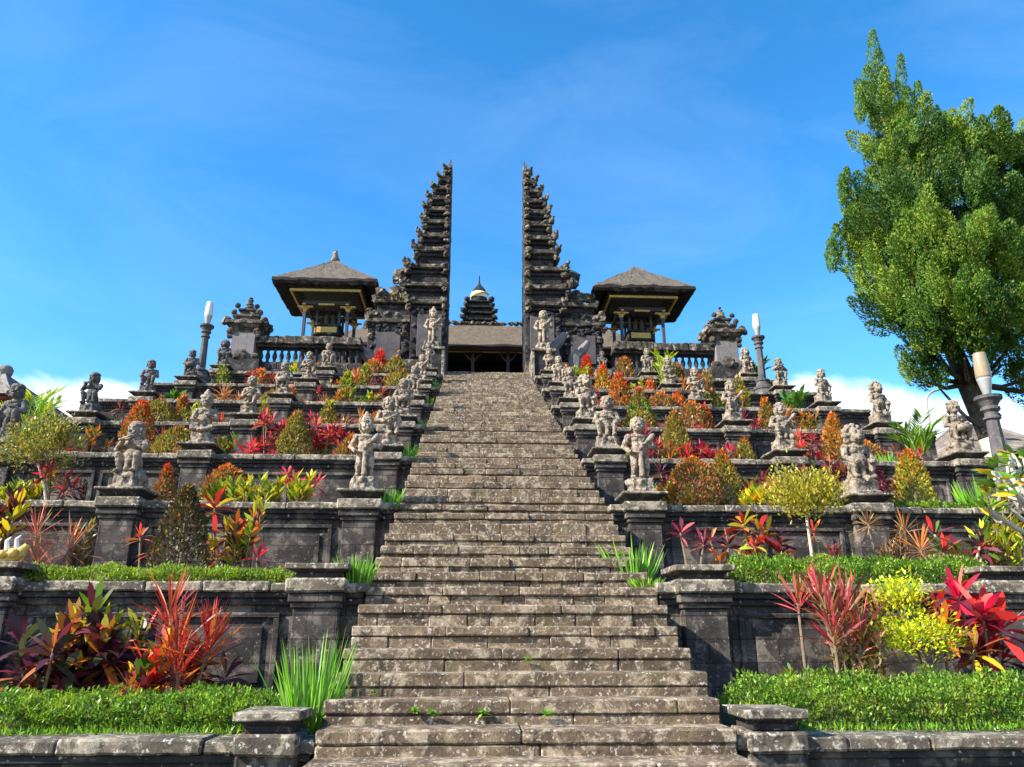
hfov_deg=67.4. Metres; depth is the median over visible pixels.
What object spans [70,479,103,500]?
cordyline
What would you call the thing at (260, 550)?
cordyline
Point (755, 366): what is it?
palm
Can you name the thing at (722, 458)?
conical shrub
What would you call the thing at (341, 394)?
croton
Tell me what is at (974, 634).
cordyline
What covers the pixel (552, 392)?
terrace wall
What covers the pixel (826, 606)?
dracaena
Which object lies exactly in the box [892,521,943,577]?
dracaena
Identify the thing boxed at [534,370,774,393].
terrace wall
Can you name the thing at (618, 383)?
conical shrub
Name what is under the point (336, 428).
cordyline
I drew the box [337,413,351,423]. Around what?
dracaena
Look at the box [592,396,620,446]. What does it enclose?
guardian statue
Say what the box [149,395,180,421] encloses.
conical shrub
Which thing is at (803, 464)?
cordyline
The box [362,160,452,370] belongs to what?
split gate
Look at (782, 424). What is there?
guardian statue
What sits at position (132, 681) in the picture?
cordyline
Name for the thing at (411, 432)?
terrace wall
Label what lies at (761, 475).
cordyline
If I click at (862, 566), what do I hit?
hedge
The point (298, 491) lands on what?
croton
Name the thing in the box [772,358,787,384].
guardian statue
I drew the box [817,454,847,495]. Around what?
cordyline
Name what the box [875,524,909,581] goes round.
dry shrub
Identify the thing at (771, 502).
croton
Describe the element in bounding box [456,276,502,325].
shrine tower
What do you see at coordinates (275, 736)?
terrace wall
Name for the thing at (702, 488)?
cordyline
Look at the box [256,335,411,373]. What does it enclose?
balustrade
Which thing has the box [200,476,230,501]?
croton
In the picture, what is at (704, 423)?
cordyline
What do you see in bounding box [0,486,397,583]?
terrace wall
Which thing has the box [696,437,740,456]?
cordyline
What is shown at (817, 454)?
cordyline
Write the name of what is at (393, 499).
strap leaf tuft
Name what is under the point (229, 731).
grass
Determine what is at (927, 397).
street light
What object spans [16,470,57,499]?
croton
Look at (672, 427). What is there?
conical shrub
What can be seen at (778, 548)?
cordyline
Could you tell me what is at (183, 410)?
croton
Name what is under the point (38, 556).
dracaena
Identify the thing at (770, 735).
terrace wall
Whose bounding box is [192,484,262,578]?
cordyline
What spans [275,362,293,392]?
guardian statue
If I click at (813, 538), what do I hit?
cordyline
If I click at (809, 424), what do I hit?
croton
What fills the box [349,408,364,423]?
dracaena
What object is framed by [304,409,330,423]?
cordyline
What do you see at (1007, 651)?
cordyline
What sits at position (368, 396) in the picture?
croton
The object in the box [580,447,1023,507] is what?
terrace wall
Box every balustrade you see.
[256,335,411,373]
[574,341,714,377]
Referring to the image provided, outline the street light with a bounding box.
[925,389,942,422]
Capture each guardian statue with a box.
[0,383,28,441]
[79,372,102,411]
[108,421,150,488]
[137,359,158,390]
[183,349,199,375]
[188,389,218,441]
[216,339,231,363]
[239,376,261,412]
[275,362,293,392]
[301,351,316,377]
[321,343,334,365]
[348,411,382,488]
[374,396,401,443]
[392,378,413,414]
[406,366,422,394]
[415,354,428,378]
[421,339,434,367]
[424,306,442,346]
[533,310,552,348]
[543,348,554,369]
[551,356,565,380]
[562,367,577,396]
[575,374,596,417]
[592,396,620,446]
[597,351,607,367]
[621,416,657,490]
[641,348,653,370]
[661,355,676,382]
[686,367,705,398]
[721,380,743,418]
[740,347,753,372]
[768,402,797,448]
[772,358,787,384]
[813,369,831,401]
[840,423,882,496]
[868,380,891,422]
[942,400,978,454]
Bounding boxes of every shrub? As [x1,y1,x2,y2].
[66,517,98,579]
[114,399,156,452]
[143,483,211,580]
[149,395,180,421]
[149,424,191,453]
[151,462,177,500]
[164,389,186,398]
[171,392,188,421]
[197,462,252,501]
[213,364,230,383]
[246,367,269,383]
[258,389,275,400]
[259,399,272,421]
[274,409,316,454]
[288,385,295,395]
[317,399,337,423]
[333,369,358,401]
[333,431,358,454]
[357,363,372,385]
[360,358,385,373]
[370,347,388,372]
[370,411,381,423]
[381,350,407,372]
[382,368,408,385]
[580,354,594,376]
[593,361,610,388]
[606,372,630,405]
[614,356,634,376]
[620,405,656,426]
[626,385,655,425]
[643,376,657,389]
[648,388,679,406]
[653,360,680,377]
[659,410,694,457]
[660,455,726,505]
[670,388,685,406]
[672,361,687,377]
[679,400,709,428]
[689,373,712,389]
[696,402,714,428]
[701,367,714,390]
[704,387,725,406]
[705,447,745,505]
[733,372,751,406]
[734,436,756,459]
[756,396,774,428]
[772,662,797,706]
[779,383,808,408]
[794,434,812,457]
[819,411,845,460]
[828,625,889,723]
[841,439,887,460]
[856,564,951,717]
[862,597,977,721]
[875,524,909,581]
[886,448,940,507]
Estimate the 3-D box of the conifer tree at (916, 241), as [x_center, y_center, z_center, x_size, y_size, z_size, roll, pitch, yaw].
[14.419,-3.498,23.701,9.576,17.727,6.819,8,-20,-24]
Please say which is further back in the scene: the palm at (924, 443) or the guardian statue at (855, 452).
the palm at (924, 443)
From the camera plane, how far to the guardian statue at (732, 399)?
17.00 m
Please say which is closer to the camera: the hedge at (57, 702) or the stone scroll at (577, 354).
the hedge at (57, 702)
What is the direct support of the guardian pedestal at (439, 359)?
on the temple platform
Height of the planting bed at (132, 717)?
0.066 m
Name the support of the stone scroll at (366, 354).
on the temple platform
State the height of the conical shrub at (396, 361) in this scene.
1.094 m
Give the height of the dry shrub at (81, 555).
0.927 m
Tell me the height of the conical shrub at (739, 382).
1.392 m
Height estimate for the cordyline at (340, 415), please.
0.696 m
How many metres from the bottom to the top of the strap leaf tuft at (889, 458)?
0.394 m
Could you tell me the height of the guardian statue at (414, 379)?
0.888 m
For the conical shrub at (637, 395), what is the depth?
17.61 m
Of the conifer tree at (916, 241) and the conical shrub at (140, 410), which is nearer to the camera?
the conical shrub at (140, 410)
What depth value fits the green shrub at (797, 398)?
20.57 m
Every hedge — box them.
[0,680,282,734]
[22,561,295,582]
[715,662,1023,730]
[724,549,986,583]
[884,498,982,507]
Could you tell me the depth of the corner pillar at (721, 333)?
28.01 m
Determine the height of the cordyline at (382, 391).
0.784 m
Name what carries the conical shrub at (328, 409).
on the planting bed
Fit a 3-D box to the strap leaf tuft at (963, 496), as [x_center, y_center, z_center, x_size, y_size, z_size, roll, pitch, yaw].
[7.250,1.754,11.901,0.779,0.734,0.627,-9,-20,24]
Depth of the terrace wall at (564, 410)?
19.59 m
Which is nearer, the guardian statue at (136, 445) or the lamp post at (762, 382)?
the guardian statue at (136, 445)
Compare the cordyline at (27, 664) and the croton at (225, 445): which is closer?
the cordyline at (27, 664)
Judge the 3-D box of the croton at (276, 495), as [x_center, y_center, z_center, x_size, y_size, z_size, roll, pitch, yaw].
[-3.579,1.625,11.354,0.507,0.676,0.404,11,-21,-30]
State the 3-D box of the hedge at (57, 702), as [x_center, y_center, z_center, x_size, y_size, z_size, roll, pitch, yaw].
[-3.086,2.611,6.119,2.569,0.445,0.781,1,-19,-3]
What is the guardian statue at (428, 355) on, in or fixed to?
on the terrace wall at (323, 375)
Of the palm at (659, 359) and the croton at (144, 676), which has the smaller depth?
the croton at (144, 676)
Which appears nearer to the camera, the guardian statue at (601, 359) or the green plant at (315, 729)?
the green plant at (315, 729)
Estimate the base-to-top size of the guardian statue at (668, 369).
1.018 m
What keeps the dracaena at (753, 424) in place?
on the planting bed
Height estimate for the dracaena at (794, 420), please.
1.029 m
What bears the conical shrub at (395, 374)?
on the planting bed
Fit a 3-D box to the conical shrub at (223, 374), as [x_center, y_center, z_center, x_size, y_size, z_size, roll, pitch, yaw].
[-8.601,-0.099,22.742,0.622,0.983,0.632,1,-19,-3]
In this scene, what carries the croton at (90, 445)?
on the planting bed
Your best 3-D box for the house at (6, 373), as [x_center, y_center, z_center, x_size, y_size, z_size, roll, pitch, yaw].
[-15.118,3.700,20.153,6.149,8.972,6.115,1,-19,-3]
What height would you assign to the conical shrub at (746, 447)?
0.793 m
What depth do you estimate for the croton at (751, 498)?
11.32 m
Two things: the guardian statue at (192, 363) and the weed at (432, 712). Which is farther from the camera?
the guardian statue at (192, 363)
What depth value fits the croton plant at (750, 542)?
9.57 m
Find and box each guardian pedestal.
[420,346,445,381]
[529,348,555,382]
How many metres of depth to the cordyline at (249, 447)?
14.28 m
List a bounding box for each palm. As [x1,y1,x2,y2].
[0,382,69,429]
[650,348,677,382]
[739,354,772,372]
[883,406,946,460]
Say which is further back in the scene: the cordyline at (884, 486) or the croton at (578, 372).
the croton at (578, 372)
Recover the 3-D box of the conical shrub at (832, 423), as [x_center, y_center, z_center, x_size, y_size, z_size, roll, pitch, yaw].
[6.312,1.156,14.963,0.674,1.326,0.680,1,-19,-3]
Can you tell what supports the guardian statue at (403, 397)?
on the terrace wall at (411, 432)
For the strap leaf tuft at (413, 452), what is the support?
on the terrace wall at (195, 463)
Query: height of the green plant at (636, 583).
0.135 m
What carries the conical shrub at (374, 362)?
on the planting bed
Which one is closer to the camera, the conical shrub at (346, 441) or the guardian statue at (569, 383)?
the conical shrub at (346, 441)
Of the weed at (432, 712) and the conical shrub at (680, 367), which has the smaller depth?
the weed at (432, 712)
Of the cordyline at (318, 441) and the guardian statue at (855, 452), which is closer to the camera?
the guardian statue at (855, 452)
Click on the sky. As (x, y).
(161, 160)
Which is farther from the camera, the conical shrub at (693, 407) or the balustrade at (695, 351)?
the balustrade at (695, 351)
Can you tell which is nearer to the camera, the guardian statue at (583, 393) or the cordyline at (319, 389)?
the guardian statue at (583, 393)
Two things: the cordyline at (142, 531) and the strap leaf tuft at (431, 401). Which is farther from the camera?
the strap leaf tuft at (431, 401)
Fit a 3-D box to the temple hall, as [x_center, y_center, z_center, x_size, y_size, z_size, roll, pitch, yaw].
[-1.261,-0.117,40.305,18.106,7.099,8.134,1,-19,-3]
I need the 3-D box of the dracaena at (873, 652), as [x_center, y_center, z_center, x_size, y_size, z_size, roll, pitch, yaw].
[3.441,2.499,7.366,0.930,1.479,0.726,-5,-19,14]
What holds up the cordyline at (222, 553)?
on the planting bed
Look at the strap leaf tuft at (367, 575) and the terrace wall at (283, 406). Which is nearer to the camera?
the strap leaf tuft at (367, 575)
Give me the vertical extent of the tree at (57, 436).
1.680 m
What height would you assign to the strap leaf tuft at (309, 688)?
0.872 m
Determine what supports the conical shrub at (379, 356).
on the planting bed
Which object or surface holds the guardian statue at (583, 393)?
on the terrace wall at (581, 434)
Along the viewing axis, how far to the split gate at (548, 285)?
30.11 m
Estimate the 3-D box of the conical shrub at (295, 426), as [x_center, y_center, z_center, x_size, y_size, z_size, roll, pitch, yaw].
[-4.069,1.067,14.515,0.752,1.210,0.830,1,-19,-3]
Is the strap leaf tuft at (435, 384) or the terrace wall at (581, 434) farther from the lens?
the strap leaf tuft at (435, 384)
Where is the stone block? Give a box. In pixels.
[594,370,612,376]
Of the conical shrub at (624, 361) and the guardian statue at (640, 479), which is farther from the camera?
the conical shrub at (624, 361)
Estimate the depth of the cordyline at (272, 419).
17.00 m
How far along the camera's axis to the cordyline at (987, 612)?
7.28 m
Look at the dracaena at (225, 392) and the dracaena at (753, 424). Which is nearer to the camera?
the dracaena at (753, 424)
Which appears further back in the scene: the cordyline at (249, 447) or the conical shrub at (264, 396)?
the conical shrub at (264, 396)
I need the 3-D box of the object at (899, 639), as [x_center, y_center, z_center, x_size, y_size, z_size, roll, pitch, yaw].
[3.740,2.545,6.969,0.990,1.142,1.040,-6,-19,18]
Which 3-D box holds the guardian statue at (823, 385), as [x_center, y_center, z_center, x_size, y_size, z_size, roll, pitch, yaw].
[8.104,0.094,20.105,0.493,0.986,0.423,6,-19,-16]
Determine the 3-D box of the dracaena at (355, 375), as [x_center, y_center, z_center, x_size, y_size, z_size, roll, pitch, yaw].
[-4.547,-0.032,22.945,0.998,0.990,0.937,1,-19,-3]
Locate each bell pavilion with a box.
[271,250,379,362]
[590,266,695,367]
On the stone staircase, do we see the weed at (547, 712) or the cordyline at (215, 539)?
the weed at (547, 712)
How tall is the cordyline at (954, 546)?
1.026 m
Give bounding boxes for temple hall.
[304,320,661,372]
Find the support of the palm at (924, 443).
on the planting bed
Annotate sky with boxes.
[0,0,1023,436]
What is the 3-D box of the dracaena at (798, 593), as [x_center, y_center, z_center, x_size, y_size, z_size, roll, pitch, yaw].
[2.775,2.475,7.211,0.586,1.421,0.622,-8,-20,23]
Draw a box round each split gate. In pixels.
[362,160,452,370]
[522,162,607,372]
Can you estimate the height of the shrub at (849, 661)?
0.896 m
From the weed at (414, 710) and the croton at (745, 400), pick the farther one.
the croton at (745, 400)
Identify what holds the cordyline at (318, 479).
on the planting bed
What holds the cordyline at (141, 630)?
on the planting bed at (132, 717)
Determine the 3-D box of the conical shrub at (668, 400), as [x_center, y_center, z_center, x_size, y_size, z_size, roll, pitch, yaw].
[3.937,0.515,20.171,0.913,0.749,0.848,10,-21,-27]
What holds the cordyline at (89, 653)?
on the planting bed at (132, 717)
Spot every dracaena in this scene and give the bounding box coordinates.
[11,501,104,580]
[119,565,255,726]
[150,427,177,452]
[211,379,244,399]
[211,412,227,421]
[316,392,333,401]
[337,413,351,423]
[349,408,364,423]
[352,367,372,385]
[655,436,687,458]
[678,373,689,389]
[742,407,764,428]
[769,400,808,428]
[772,571,814,718]
[788,557,889,721]
[824,568,912,718]
[848,504,901,581]
[883,508,919,572]
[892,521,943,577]
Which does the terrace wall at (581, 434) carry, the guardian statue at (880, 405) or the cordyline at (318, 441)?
the guardian statue at (880, 405)
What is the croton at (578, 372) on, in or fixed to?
on the planting bed
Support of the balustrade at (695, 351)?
on the terrace wall at (543, 378)
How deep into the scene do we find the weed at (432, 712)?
5.76 m
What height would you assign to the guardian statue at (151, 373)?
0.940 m
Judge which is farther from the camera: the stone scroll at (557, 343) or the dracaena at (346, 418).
the stone scroll at (557, 343)
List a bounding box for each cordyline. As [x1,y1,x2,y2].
[0,610,98,729]
[4,597,135,723]
[31,458,86,500]
[49,577,174,720]
[56,441,84,451]
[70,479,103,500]
[106,400,154,420]
[108,666,185,729]
[122,523,167,578]
[167,642,253,724]
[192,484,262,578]
[207,542,230,579]
[233,438,276,454]
[238,406,290,453]
[239,542,269,579]
[245,368,276,383]
[268,412,285,422]
[275,466,326,501]
[298,414,348,454]
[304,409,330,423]
[312,385,326,401]
[321,418,352,454]
[333,411,346,423]
[362,376,384,385]
[374,386,394,402]
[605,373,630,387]
[629,424,676,458]
[651,462,697,504]
[666,516,719,564]
[667,438,717,458]
[685,468,723,503]
[690,445,713,458]
[691,419,716,428]
[694,527,756,582]
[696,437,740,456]
[752,470,777,487]
[769,523,803,579]
[790,462,838,490]
[794,426,831,459]
[803,520,843,580]
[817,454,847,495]
[875,467,910,500]
[886,443,928,460]
[914,589,956,717]
[915,515,1013,574]
[920,600,1005,720]
[930,566,1023,716]
[946,636,1023,712]
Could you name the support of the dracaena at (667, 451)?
on the planting bed
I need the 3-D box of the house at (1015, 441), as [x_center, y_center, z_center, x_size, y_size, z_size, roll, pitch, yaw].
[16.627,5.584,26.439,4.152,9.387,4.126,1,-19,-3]
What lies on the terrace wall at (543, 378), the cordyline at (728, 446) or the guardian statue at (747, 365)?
the guardian statue at (747, 365)
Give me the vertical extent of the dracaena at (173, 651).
1.430 m
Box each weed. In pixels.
[411,707,419,713]
[427,707,441,715]
[476,708,490,718]
[541,708,553,716]
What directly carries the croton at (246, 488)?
on the planting bed
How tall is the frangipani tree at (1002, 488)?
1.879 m
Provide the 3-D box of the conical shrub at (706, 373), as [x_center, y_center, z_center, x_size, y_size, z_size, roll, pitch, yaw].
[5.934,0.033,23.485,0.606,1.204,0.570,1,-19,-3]
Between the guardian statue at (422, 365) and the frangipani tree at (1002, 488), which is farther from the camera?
the guardian statue at (422, 365)
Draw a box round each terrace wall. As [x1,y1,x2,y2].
[0,440,414,502]
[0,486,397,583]
[0,561,370,714]
[0,706,316,766]
[28,410,425,454]
[98,390,432,426]
[145,375,438,407]
[187,364,442,394]
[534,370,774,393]
[541,381,816,409]
[551,397,870,432]
[563,417,938,461]
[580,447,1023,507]
[607,491,1023,583]
[650,565,1023,712]
[722,704,1023,766]
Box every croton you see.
[0,476,24,499]
[0,483,32,549]
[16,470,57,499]
[73,424,115,452]
[124,623,174,723]
[179,400,202,421]
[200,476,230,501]
[215,432,239,453]
[223,490,277,579]
[225,473,259,501]
[253,471,287,501]
[283,469,316,501]
[289,360,297,371]
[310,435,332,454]
[333,386,355,401]
[358,390,380,402]
[572,363,591,376]
[630,377,643,389]
[654,480,677,504]
[677,481,695,505]
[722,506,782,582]
[730,447,741,458]
[733,385,750,406]
[734,475,770,505]
[736,484,776,504]
[768,492,781,505]
[798,409,819,429]
[965,485,1023,565]
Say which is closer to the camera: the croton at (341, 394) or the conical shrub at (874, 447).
the conical shrub at (874, 447)
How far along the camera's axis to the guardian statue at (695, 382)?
19.82 m
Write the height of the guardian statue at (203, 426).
1.095 m
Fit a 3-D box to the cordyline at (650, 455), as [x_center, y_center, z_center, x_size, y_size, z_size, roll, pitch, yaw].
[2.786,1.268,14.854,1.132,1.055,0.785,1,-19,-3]
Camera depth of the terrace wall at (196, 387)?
21.83 m
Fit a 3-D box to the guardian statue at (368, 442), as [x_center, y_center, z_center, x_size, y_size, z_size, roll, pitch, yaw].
[-2.129,0.995,11.133,0.493,1.227,0.393,3,-19,-8]
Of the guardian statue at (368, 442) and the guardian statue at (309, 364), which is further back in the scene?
the guardian statue at (309, 364)
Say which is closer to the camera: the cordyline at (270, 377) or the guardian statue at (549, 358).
the cordyline at (270, 377)
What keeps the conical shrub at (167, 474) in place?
on the planting bed
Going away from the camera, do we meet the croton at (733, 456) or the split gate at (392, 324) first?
the croton at (733, 456)
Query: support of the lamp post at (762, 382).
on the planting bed
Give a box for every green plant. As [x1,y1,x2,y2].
[303,717,322,733]
[627,576,666,587]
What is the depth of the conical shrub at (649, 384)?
23.07 m
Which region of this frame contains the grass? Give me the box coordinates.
[0,719,1023,736]
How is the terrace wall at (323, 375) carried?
attached to the temple platform
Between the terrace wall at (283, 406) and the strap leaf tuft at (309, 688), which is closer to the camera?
the strap leaf tuft at (309, 688)
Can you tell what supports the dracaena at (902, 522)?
on the planting bed
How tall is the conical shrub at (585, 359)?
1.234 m
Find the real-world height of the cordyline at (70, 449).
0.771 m
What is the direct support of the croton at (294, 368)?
on the planting bed
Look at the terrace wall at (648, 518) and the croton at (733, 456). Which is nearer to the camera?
the terrace wall at (648, 518)
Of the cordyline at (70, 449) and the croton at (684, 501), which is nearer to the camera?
the croton at (684, 501)
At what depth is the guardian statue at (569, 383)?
19.70 m
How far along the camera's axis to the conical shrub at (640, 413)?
17.22 m
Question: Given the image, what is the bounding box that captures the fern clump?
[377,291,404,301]
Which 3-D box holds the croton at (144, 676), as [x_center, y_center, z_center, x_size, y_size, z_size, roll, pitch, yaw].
[-3.116,2.521,6.557,0.426,0.906,0.487,1,-19,-3]
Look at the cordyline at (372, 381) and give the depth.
22.70 m
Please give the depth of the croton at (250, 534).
9.13 m
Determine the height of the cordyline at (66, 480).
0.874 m
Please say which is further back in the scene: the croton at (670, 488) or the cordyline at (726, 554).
the croton at (670, 488)
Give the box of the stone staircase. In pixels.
[302,371,757,766]
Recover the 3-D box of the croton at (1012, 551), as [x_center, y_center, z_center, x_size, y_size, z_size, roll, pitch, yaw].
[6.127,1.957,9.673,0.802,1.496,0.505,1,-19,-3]
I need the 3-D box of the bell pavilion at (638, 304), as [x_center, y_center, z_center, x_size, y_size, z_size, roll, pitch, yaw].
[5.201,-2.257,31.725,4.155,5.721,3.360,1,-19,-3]
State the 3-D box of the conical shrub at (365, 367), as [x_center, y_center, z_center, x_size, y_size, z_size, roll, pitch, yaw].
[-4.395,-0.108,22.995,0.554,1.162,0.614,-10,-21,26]
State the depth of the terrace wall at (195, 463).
13.38 m
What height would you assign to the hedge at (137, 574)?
0.348 m
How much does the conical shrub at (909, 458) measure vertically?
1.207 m
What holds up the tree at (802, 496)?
on the planting bed
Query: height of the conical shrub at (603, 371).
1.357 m
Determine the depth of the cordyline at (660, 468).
12.37 m
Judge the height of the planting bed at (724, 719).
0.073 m
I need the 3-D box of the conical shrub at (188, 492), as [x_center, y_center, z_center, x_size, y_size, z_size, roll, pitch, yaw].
[-3.840,1.795,8.912,0.751,1.334,0.756,6,-19,-18]
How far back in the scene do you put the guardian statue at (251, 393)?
16.48 m
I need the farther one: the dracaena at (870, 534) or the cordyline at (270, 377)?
the cordyline at (270, 377)
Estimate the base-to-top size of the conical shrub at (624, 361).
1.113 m
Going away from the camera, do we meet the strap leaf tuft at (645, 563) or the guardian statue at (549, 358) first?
the strap leaf tuft at (645, 563)
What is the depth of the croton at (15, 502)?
8.73 m
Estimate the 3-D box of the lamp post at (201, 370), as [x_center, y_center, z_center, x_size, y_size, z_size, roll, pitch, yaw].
[-9.161,-1.130,22.868,0.680,2.815,0.680,1,-19,-3]
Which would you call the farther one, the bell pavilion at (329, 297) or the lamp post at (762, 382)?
the bell pavilion at (329, 297)
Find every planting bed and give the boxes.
[0,714,315,734]
[718,709,1022,730]
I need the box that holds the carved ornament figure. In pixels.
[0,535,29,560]
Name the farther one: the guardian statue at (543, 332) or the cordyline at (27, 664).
the guardian statue at (543, 332)
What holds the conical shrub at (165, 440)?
on the planting bed
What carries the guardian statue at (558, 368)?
on the terrace wall at (552, 392)
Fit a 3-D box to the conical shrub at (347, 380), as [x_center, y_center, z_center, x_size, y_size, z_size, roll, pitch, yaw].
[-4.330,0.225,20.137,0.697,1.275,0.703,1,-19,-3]
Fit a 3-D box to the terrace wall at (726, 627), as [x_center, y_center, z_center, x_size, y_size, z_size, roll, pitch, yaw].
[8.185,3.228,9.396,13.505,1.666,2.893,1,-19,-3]
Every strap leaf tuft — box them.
[248,629,374,729]
[330,554,380,585]
[373,485,405,507]
[400,444,420,459]
[425,394,433,403]
[431,381,441,388]
[594,538,667,584]
[874,451,898,461]
[951,473,997,507]
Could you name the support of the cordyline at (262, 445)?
on the planting bed
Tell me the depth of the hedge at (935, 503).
11.40 m
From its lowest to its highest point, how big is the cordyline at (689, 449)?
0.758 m
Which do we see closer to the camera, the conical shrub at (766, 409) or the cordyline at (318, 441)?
the cordyline at (318, 441)
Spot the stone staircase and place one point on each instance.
(495, 568)
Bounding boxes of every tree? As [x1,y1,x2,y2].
[0,404,89,499]
[755,448,850,572]
[823,28,1023,462]
[971,444,1023,534]
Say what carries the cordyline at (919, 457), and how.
on the planting bed
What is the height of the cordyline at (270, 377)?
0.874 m
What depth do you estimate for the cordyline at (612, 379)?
23.36 m
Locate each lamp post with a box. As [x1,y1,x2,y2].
[195,302,213,382]
[751,314,771,391]
[972,352,1016,507]
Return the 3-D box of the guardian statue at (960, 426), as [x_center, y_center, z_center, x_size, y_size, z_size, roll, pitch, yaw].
[8.358,0.831,14.427,0.560,1.094,0.486,3,-19,-8]
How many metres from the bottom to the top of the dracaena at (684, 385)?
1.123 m
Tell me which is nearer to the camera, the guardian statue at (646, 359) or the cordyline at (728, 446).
the cordyline at (728, 446)
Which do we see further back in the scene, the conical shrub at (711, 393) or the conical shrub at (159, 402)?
the conical shrub at (711, 393)
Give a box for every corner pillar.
[220,297,273,370]
[697,307,747,378]
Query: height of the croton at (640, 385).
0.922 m
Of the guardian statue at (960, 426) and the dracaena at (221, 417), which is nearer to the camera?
the guardian statue at (960, 426)
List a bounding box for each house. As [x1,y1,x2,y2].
[0,365,69,426]
[935,427,1023,462]
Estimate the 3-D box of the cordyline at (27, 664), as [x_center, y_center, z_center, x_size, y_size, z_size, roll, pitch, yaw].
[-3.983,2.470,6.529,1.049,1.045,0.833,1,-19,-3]
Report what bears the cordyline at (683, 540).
on the planting bed
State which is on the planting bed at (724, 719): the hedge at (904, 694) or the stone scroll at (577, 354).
the hedge at (904, 694)
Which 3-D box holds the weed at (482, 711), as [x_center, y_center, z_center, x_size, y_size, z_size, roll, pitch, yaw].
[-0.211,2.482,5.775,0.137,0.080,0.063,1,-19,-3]
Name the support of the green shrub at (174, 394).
on the planting bed
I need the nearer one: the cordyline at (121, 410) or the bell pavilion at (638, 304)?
the cordyline at (121, 410)
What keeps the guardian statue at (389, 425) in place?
on the terrace wall at (195, 463)
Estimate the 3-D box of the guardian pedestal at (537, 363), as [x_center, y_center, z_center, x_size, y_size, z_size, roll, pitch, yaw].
[1.102,-0.246,27.944,0.886,1.608,1.630,1,-19,-3]
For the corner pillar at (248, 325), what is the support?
on the terrace wall at (323, 375)
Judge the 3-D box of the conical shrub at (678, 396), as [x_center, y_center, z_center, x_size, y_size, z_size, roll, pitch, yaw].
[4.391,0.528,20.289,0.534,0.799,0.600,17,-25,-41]
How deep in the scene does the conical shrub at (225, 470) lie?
11.74 m
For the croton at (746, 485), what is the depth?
11.86 m
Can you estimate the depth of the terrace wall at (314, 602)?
7.77 m
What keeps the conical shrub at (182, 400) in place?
on the planting bed
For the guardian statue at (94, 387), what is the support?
on the terrace wall at (411, 432)
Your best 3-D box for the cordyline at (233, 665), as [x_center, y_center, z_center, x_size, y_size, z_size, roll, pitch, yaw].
[-2.737,2.710,6.854,0.832,0.756,0.659,1,-19,-3]
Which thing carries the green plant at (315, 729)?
on the planting bed at (132, 717)
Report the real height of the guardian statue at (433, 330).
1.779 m
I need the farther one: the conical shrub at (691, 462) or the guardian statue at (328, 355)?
the guardian statue at (328, 355)
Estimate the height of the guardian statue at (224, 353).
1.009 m
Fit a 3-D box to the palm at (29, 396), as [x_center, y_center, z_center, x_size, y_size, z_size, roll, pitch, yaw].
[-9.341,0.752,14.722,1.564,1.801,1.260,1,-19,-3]
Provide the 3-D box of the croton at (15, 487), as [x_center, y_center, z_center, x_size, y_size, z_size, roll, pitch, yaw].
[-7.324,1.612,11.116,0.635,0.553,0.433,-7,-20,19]
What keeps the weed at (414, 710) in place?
on the stone staircase
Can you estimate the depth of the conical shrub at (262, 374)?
22.65 m
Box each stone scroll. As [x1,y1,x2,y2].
[360,346,374,362]
[550,332,566,363]
[568,340,589,367]
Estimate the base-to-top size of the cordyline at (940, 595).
1.262 m
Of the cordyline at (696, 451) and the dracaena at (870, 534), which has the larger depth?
the cordyline at (696, 451)
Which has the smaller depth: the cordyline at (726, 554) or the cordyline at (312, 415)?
the cordyline at (726, 554)
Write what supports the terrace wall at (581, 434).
on the ground

